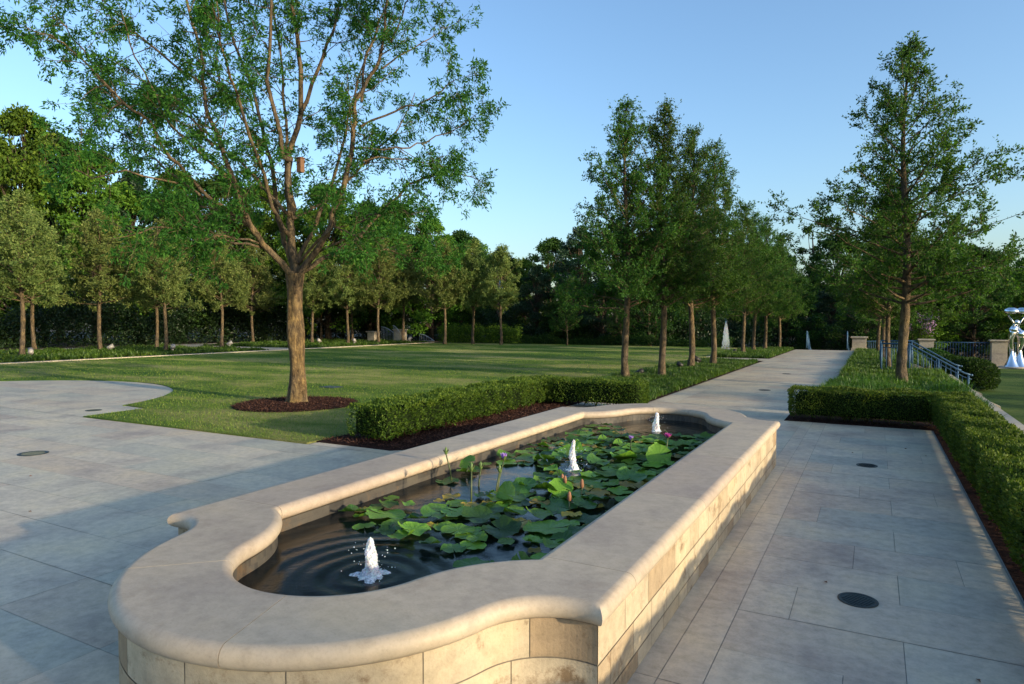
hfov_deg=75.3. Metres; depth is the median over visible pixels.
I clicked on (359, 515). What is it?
lily pad
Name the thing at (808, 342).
stair handrail
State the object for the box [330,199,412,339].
woodland tree
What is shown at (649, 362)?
lawn
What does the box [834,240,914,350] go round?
elm tree
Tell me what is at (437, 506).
lily pad
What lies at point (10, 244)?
elm tree
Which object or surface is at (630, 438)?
water lily flower
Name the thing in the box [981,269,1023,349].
woodland tree
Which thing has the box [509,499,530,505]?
lily pad
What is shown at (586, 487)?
lily pad
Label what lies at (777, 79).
sky
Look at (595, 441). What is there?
lily pad
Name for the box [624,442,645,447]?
lily pad
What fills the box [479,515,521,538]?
lily pad
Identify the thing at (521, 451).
lily pad
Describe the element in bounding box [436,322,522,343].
shrubs
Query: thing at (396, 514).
lily pad
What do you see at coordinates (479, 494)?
lily pad
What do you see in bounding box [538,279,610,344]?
woodland tree
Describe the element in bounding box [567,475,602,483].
lily pad
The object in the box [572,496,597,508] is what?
lily pad
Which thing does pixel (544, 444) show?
lily pad
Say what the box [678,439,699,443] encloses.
lily pad
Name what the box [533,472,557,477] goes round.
lily pad
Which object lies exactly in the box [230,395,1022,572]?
mulch chips
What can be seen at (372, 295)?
elm tree
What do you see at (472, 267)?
elm tree
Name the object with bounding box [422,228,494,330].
woodland tree
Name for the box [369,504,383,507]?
lily pad
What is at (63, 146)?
woodland tree
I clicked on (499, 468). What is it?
water lily flower
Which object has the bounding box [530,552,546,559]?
lily pad
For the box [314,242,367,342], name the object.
elm tree
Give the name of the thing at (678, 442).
lily pad
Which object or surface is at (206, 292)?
elm tree
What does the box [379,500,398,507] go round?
lily pad
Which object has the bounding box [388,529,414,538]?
lily pad
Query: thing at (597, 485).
lily pad
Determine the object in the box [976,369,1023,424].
lawn
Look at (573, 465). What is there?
fountain jet
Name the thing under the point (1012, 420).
retaining wall
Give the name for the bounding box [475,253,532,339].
woodland tree
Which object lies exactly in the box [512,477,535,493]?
lily pad
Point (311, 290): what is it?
elm tree
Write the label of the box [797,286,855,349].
woodland tree
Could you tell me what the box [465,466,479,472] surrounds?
lily pad
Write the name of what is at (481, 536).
lily pad
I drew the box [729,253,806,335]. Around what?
woodland tree
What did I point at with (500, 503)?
lily pad
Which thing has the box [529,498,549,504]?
lily pad
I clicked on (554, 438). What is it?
lily pad
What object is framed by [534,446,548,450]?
lily pad
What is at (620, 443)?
lily pad
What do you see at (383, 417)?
boxwood hedge
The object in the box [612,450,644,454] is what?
lily pad
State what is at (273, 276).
woodland tree
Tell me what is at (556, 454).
lily pad
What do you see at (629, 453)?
lily pad
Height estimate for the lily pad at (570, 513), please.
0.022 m
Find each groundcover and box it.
[0,338,426,362]
[582,357,757,402]
[710,346,793,357]
[836,347,964,384]
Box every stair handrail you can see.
[806,331,811,349]
[846,331,848,349]
[879,340,962,378]
[880,343,972,385]
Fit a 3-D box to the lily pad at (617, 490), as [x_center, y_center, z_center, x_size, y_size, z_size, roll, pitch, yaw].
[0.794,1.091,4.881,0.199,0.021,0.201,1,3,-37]
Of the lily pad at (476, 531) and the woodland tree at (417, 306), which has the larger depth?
the woodland tree at (417, 306)
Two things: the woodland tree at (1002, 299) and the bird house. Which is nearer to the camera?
the bird house
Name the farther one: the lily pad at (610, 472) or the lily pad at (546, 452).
the lily pad at (546, 452)
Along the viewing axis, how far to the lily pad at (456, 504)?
4.50 m
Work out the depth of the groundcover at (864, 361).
20.46 m
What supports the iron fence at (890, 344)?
attached to the stone pier at (927, 343)
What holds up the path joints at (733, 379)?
on the garden path
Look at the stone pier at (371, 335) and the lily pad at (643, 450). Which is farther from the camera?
the stone pier at (371, 335)
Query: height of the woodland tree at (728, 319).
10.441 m
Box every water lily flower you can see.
[443,447,451,479]
[468,462,474,501]
[478,461,483,485]
[496,464,502,490]
[497,452,506,491]
[567,491,570,510]
[580,479,583,494]
[628,435,633,450]
[664,433,671,453]
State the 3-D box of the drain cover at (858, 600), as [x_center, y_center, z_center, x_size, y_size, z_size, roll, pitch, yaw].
[1.979,1.476,3.800,0.210,0.006,0.210,-1,2,-36]
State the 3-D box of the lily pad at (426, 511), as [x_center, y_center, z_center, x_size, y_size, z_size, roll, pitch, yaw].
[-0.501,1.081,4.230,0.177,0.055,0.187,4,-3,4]
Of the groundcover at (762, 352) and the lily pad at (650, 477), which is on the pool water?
the lily pad at (650, 477)
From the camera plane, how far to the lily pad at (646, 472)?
5.46 m
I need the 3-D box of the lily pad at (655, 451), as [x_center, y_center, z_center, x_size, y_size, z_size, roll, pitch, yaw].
[1.300,1.000,5.875,0.232,0.231,0.023,-12,-33,-3]
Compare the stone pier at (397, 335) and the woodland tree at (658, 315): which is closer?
the stone pier at (397, 335)
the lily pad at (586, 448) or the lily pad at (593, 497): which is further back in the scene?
the lily pad at (586, 448)
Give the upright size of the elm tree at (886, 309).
6.525 m
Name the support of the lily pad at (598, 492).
on the pool water
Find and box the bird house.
[295,157,304,172]
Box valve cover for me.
[319,386,342,387]
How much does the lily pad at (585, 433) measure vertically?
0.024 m
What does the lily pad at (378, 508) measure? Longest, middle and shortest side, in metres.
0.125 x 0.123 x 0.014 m
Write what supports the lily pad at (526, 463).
on the pool water
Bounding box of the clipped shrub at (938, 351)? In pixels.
[918,347,951,359]
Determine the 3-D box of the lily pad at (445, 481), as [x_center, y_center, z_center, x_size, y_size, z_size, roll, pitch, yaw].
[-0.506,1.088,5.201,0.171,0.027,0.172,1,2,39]
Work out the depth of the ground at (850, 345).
57.04 m
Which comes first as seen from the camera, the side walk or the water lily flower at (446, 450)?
the water lily flower at (446, 450)
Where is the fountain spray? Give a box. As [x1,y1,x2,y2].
[723,322,728,348]
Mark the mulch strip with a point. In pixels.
(1012, 569)
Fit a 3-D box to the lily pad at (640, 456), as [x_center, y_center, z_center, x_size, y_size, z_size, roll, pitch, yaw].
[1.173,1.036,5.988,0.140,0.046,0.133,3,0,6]
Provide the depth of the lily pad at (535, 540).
3.73 m
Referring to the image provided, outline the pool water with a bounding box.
[238,420,715,595]
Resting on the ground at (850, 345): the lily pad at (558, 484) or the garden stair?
the garden stair
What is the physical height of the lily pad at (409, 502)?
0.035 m
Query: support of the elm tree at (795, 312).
on the planting bed at (766, 358)
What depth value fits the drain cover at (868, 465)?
7.33 m
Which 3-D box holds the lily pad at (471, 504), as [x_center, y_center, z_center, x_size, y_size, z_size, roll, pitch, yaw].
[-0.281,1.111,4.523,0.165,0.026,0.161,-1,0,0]
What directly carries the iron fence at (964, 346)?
on the fence plinth
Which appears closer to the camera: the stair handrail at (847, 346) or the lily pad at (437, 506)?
the lily pad at (437, 506)
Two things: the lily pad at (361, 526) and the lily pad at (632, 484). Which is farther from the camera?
the lily pad at (632, 484)
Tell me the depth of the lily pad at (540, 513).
4.27 m
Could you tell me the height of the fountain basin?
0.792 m
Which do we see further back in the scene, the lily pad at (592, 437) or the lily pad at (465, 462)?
the lily pad at (592, 437)
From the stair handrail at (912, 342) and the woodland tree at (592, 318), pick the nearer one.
the stair handrail at (912, 342)
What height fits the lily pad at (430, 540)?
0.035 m
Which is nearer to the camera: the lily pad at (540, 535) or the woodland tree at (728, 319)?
the lily pad at (540, 535)
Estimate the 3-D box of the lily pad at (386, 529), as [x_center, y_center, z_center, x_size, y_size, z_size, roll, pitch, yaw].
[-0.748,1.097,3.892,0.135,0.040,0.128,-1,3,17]
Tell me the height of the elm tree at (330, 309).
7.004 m
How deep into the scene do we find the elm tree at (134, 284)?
36.77 m
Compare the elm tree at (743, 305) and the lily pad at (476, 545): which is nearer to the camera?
the lily pad at (476, 545)
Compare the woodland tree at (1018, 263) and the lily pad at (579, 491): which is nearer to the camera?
the lily pad at (579, 491)
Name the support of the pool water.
in the fountain basin
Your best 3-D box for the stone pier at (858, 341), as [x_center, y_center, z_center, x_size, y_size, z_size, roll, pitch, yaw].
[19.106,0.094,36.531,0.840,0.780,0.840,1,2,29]
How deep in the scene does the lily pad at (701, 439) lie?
6.98 m
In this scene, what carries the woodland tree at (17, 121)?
on the ground at (118, 344)
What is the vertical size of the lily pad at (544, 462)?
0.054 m
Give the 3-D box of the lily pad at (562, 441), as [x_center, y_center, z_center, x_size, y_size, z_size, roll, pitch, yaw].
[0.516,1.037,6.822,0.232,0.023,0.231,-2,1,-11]
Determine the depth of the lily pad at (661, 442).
6.67 m
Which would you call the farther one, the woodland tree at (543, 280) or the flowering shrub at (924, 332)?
the woodland tree at (543, 280)
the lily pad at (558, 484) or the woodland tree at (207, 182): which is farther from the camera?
the woodland tree at (207, 182)
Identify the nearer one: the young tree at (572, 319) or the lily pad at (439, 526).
the lily pad at (439, 526)
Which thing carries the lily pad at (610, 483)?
on the pool water
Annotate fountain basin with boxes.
[108,403,779,683]
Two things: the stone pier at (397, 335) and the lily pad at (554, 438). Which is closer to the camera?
the lily pad at (554, 438)
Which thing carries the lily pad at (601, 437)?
on the pool water
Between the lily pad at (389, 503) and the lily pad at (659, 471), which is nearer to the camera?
the lily pad at (389, 503)
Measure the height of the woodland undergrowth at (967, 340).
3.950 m
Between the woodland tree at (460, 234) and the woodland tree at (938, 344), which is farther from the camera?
the woodland tree at (460, 234)
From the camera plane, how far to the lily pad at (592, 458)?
5.89 m
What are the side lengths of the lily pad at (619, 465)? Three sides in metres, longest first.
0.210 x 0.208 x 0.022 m
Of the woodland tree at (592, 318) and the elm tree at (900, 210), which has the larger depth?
the woodland tree at (592, 318)
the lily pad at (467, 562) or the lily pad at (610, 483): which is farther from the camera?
the lily pad at (610, 483)
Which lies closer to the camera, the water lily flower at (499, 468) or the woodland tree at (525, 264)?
the water lily flower at (499, 468)
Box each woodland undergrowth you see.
[0,276,414,348]
[406,301,943,349]
[938,306,1023,359]
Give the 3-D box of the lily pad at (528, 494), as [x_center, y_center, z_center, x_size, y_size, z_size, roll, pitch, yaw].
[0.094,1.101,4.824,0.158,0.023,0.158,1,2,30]
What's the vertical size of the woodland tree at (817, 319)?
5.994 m
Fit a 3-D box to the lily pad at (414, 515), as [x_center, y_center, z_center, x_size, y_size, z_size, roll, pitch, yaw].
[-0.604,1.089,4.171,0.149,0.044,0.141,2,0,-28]
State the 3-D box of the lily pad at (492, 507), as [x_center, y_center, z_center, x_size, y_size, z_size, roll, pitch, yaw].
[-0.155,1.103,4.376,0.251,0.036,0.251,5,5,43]
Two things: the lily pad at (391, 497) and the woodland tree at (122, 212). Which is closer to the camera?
the lily pad at (391, 497)
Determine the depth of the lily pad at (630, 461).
5.89 m
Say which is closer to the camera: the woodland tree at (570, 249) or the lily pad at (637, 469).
the lily pad at (637, 469)
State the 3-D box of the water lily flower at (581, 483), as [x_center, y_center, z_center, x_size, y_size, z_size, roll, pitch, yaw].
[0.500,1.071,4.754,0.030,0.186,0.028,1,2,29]
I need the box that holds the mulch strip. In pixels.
[784,413,1023,599]
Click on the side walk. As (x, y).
(197, 345)
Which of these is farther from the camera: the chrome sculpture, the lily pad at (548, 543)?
the chrome sculpture
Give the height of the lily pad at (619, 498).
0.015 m
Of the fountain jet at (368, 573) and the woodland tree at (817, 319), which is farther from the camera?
the woodland tree at (817, 319)
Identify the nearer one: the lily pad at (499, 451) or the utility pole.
the lily pad at (499, 451)
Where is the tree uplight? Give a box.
[28,347,33,354]
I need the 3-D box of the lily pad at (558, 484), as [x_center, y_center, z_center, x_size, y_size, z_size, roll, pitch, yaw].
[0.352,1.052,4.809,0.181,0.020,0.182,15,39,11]
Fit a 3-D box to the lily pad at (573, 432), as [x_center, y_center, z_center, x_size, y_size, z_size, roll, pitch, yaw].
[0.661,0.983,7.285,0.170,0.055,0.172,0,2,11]
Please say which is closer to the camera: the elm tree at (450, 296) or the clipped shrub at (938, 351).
the clipped shrub at (938, 351)
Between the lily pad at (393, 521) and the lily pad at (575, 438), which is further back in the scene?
the lily pad at (575, 438)
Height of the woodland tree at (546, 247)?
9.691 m
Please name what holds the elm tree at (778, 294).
on the planting bed at (766, 358)
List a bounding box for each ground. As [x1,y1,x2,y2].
[0,326,932,412]
[53,324,989,360]
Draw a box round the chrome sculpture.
[998,308,1023,368]
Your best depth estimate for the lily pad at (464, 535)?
3.89 m
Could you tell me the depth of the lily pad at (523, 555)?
3.46 m
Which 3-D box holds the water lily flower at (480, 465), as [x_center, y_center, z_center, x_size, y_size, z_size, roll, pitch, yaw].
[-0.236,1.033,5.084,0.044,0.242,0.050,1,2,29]
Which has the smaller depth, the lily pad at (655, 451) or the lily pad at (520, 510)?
the lily pad at (520, 510)
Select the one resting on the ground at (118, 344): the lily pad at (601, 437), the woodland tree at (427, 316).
the woodland tree at (427, 316)
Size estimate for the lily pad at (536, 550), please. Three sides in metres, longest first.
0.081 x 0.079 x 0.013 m
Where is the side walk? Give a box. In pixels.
[40,341,287,349]
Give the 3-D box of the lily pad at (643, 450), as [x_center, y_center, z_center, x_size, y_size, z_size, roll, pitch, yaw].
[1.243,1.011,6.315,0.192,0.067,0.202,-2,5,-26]
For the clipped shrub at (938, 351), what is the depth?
31.04 m
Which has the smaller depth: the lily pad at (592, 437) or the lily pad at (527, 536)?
the lily pad at (527, 536)
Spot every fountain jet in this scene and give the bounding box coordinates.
[341,537,395,583]
[551,439,581,470]
[651,412,666,431]
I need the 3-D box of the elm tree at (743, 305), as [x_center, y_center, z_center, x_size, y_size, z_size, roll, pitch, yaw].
[11.056,-3.016,31.597,4.208,7.237,4.176,0,2,-3]
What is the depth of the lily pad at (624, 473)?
5.30 m
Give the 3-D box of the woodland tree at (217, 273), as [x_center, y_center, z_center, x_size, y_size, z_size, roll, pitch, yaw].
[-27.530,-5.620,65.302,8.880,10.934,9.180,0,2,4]
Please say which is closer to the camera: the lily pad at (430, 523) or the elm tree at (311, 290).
the lily pad at (430, 523)
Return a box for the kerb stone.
[0,342,709,363]
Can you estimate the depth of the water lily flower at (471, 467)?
4.62 m
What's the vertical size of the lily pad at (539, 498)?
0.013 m
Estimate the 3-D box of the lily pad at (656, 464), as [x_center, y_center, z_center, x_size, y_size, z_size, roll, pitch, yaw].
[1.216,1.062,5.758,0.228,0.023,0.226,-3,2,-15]
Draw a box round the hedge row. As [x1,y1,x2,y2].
[518,334,732,347]
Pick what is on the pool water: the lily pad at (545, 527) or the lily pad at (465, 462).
the lily pad at (545, 527)
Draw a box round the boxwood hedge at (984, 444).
[787,384,1023,573]
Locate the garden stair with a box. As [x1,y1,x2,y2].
[913,364,1000,408]
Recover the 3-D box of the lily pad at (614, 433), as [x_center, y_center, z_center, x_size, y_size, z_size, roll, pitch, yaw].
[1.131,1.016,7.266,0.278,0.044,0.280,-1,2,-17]
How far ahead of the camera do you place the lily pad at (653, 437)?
7.09 m
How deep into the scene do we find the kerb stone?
30.27 m
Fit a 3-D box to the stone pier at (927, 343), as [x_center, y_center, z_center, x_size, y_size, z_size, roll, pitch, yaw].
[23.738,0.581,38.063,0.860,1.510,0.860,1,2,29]
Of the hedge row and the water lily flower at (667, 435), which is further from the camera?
the hedge row
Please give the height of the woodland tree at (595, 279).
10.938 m
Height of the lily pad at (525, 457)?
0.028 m
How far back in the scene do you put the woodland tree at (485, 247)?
59.36 m
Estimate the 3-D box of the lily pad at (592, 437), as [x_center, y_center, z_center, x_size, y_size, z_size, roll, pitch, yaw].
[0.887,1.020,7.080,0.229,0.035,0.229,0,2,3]
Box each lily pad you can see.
[338,504,366,510]
[352,522,375,529]
[353,512,367,516]
[366,506,381,511]
[366,508,405,519]
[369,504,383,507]
[374,524,394,534]
[378,519,406,529]
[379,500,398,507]
[384,495,398,499]
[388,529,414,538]
[398,521,430,535]
[401,500,415,505]
[404,512,427,518]
[419,537,441,543]
[420,505,446,518]
[426,521,437,526]
[428,503,449,510]
[433,521,454,530]
[436,477,458,484]
[440,513,457,520]
[440,523,474,533]
[440,543,466,552]
[441,506,462,516]
[442,493,460,499]
[446,499,466,504]
[449,503,463,506]
[453,557,493,566]
[454,532,476,538]
[456,468,476,471]
[459,455,474,467]
[460,539,486,549]
[461,502,481,506]
[461,505,500,522]
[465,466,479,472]
[466,530,487,541]
[471,502,504,513]
[473,527,486,534]
[474,490,494,496]
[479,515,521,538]
[486,491,525,501]
[495,501,510,506]
[496,459,516,464]
[496,481,514,502]
[497,449,515,456]
[498,538,514,544]
[503,507,527,514]
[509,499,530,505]
[510,551,535,560]
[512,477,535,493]
[512,517,530,527]
[514,450,530,453]
[515,453,538,461]
[516,492,535,497]
[518,461,533,465]
[522,535,539,539]
[523,520,573,534]
[525,537,542,542]
[526,506,553,518]
[527,547,540,552]
[529,496,545,500]
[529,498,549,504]
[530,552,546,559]
[533,453,562,459]
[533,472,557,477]
[533,475,548,481]
[533,482,563,490]
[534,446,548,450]
[534,533,551,538]
[538,442,554,446]
[538,458,557,464]
[540,498,577,513]
[541,451,552,454]
[542,536,564,547]
[543,464,557,470]
[547,436,564,440]
[548,478,572,495]
[549,496,565,501]
[549,530,572,541]
[551,451,567,457]
[552,440,571,443]
[552,469,567,475]
[555,441,584,453]
[555,519,579,526]
[557,491,589,498]
[561,511,581,516]
[565,429,579,434]
[566,434,586,441]
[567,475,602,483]
[568,480,579,486]
[568,525,586,533]
[569,489,588,493]
[570,513,600,523]
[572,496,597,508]
[577,484,592,490]
[578,431,594,435]
[578,451,599,458]
[580,471,599,476]
[582,446,595,450]
[585,436,598,439]
[585,488,609,496]
[585,494,608,500]
[586,439,605,444]
[587,450,609,454]
[587,453,609,465]
[587,482,608,488]
[592,476,608,479]
[594,468,617,476]
[595,447,615,452]
[598,434,613,440]
[601,466,613,469]
[602,432,628,436]
[602,479,618,485]
[605,463,624,467]
[606,486,632,494]
[610,446,625,449]
[610,450,636,456]
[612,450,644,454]
[613,438,626,445]
[614,495,628,500]
[616,466,647,481]
[617,463,639,467]
[619,481,644,487]
[621,458,640,463]
[622,445,639,449]
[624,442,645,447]
[630,467,645,471]
[632,444,650,452]
[633,436,657,440]
[634,453,646,460]
[635,470,655,474]
[639,438,664,442]
[641,461,664,467]
[643,475,655,480]
[646,443,671,464]
[648,434,663,437]
[649,468,666,473]
[653,439,672,444]
[660,458,674,464]
[665,440,690,445]
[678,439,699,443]
[693,437,707,440]
[697,431,711,438]
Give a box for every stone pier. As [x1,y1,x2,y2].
[366,331,380,340]
[392,329,407,340]
[851,336,867,350]
[917,339,935,349]
[988,340,1007,364]
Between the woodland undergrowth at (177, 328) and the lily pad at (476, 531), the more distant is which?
the woodland undergrowth at (177, 328)
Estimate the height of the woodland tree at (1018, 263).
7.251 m
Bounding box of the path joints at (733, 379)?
[650,350,836,407]
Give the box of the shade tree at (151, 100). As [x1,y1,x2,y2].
[0,0,510,403]
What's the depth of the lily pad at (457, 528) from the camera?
4.00 m
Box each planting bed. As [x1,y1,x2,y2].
[650,361,761,400]
[727,349,794,358]
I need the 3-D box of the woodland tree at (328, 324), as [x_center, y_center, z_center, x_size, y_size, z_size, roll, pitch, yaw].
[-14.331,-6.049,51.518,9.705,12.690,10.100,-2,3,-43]
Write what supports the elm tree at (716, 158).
on the planting bed at (652, 399)
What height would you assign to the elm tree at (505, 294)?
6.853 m
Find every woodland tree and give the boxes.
[0,102,96,341]
[0,127,114,341]
[0,135,55,321]
[9,217,80,338]
[21,148,178,343]
[95,169,185,341]
[107,165,236,341]
[159,172,286,341]
[185,241,249,336]
[213,183,312,340]
[239,246,285,331]
[265,182,386,338]
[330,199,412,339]
[339,203,432,334]
[389,218,478,340]
[401,260,437,336]
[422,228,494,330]
[442,241,497,334]
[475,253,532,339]
[503,258,555,337]
[511,264,561,343]
[518,236,588,330]
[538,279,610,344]
[542,225,611,344]
[576,286,633,345]
[582,223,643,336]
[613,236,695,345]
[621,291,687,345]
[667,255,738,346]
[671,228,741,338]
[715,258,750,347]
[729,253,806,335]
[741,271,827,349]
[774,220,844,322]
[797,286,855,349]
[799,232,860,342]
[820,275,916,350]
[870,279,974,348]
[890,253,988,347]
[918,269,1023,358]
[950,244,1015,344]
[970,252,1022,341]
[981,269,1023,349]
[986,256,1023,331]
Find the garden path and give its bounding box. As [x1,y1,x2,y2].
[649,349,853,421]
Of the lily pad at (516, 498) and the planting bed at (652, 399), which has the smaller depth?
the lily pad at (516, 498)
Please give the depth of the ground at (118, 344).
51.99 m
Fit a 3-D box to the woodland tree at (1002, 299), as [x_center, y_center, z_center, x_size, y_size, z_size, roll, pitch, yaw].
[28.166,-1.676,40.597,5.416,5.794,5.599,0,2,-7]
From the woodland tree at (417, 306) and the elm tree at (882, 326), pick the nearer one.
the elm tree at (882, 326)
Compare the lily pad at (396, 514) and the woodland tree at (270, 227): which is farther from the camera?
the woodland tree at (270, 227)
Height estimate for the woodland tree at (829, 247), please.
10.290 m
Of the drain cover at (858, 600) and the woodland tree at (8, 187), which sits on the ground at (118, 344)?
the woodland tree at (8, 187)
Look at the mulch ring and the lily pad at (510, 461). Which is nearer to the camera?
the lily pad at (510, 461)
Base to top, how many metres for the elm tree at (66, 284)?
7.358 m
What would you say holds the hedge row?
on the ground at (118, 344)
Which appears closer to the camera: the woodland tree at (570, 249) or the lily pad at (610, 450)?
the lily pad at (610, 450)
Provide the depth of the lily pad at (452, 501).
4.60 m
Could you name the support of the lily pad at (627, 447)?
on the lily pad
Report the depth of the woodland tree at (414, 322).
67.00 m
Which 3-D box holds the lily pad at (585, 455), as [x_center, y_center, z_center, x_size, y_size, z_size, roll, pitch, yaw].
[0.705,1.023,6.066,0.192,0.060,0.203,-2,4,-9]
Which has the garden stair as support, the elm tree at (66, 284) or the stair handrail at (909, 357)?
the stair handrail at (909, 357)
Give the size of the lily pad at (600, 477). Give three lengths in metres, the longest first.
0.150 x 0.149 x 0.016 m
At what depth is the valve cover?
15.76 m
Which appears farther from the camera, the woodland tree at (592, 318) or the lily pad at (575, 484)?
the woodland tree at (592, 318)
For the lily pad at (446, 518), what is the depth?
4.22 m
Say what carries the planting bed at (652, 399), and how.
on the ground at (118, 344)
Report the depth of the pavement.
4.67 m
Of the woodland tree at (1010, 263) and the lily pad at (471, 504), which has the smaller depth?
the lily pad at (471, 504)
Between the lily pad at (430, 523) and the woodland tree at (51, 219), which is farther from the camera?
the woodland tree at (51, 219)
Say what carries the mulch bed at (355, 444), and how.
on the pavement
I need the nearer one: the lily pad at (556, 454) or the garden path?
the lily pad at (556, 454)
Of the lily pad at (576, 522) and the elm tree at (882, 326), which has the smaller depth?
the lily pad at (576, 522)
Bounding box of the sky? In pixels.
[0,0,1023,323]
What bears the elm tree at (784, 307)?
on the planting bed at (766, 358)
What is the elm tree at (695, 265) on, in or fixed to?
on the planting bed at (652, 399)
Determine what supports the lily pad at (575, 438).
on the lily pad
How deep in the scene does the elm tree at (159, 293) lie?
32.75 m
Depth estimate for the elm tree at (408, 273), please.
46.98 m
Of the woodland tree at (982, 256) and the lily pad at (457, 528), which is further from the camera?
the woodland tree at (982, 256)
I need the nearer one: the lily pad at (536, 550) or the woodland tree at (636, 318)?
the lily pad at (536, 550)
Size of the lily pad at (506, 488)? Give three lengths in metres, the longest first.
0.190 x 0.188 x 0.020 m
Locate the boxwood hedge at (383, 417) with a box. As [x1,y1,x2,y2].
[345,374,649,440]
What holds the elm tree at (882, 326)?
on the planting bed
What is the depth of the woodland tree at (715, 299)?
59.33 m
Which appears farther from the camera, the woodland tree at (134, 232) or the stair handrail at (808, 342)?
the woodland tree at (134, 232)
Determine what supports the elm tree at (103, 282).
on the planting bed
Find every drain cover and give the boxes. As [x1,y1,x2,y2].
[17,450,48,455]
[837,592,878,607]
[856,463,877,467]
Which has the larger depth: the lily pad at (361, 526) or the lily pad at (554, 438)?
the lily pad at (554, 438)
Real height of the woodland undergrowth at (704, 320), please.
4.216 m
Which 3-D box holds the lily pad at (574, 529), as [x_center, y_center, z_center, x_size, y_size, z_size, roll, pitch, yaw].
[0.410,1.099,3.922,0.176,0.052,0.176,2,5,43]
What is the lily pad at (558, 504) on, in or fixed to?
on the pool water
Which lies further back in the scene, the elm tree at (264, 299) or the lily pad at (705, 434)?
the elm tree at (264, 299)
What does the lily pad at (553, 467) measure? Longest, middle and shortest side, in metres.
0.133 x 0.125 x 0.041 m
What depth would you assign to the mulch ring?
12.03 m
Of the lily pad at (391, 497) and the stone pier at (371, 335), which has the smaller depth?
the lily pad at (391, 497)
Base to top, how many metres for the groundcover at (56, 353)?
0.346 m
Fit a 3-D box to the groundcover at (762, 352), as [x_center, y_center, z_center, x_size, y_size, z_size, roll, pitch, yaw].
[12.261,0.433,33.156,3.053,0.270,10.517,1,2,29]
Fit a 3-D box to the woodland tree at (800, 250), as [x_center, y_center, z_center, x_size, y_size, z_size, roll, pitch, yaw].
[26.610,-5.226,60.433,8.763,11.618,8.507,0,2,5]
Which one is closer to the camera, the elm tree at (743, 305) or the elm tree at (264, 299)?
the elm tree at (743, 305)
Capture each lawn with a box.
[0,343,735,443]
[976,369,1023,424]
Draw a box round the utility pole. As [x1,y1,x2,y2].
[496,270,500,341]
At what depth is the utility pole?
53.95 m
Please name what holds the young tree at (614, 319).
on the ground at (118, 344)
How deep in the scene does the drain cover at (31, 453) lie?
7.99 m
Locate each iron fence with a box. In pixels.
[866,340,918,348]
[936,342,990,359]
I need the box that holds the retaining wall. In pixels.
[947,374,1023,436]
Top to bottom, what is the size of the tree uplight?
0.452 m
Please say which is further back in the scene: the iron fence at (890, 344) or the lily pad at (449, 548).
the iron fence at (890, 344)
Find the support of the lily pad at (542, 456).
on the lily pad at (525, 457)
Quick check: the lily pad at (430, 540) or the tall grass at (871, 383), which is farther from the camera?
the tall grass at (871, 383)
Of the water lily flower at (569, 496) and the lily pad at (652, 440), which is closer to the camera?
the water lily flower at (569, 496)
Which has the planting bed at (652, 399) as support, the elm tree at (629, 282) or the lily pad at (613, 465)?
the elm tree at (629, 282)
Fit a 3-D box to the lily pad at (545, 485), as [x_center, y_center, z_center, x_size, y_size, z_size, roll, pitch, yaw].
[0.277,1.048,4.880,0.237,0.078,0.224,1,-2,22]
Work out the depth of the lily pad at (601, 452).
6.33 m
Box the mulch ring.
[232,398,356,411]
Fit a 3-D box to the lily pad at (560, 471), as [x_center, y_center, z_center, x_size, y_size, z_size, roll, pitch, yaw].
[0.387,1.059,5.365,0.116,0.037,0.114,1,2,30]
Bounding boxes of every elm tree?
[0,187,70,354]
[0,205,91,349]
[50,205,142,349]
[115,226,191,346]
[128,218,206,349]
[185,230,251,346]
[227,245,283,341]
[297,241,346,342]
[306,261,337,338]
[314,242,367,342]
[332,263,371,339]
[346,239,415,342]
[372,239,428,340]
[408,238,473,343]
[439,237,495,343]
[471,242,523,344]
[551,94,735,376]
[577,93,733,374]
[629,122,773,366]
[651,134,786,363]
[702,202,797,351]
[720,211,800,349]
[731,215,807,347]
[757,235,815,346]
[758,30,1023,380]
[829,173,960,366]
[833,198,924,356]
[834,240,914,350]
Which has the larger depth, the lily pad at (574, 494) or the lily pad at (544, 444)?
the lily pad at (544, 444)
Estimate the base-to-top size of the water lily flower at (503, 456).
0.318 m
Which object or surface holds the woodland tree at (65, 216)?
on the ground at (118, 344)
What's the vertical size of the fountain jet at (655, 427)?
0.234 m
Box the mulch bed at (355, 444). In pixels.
[316,401,580,450]
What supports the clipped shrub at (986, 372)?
on the lawn at (1008, 392)
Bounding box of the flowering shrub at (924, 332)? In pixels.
[896,310,941,348]
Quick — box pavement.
[0,380,1023,683]
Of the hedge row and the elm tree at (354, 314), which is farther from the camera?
the elm tree at (354, 314)
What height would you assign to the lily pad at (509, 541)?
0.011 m
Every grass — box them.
[813,373,1006,417]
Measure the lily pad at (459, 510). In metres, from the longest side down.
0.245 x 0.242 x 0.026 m
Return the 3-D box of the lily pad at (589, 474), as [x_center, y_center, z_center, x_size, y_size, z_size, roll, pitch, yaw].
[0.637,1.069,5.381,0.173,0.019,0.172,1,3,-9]
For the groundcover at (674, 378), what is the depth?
18.28 m
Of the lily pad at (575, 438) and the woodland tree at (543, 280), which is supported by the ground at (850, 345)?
the woodland tree at (543, 280)
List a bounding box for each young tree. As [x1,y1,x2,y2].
[544,274,583,344]
[602,296,632,344]
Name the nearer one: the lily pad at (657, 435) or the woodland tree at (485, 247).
the lily pad at (657, 435)
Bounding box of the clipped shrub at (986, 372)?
[944,356,1001,390]

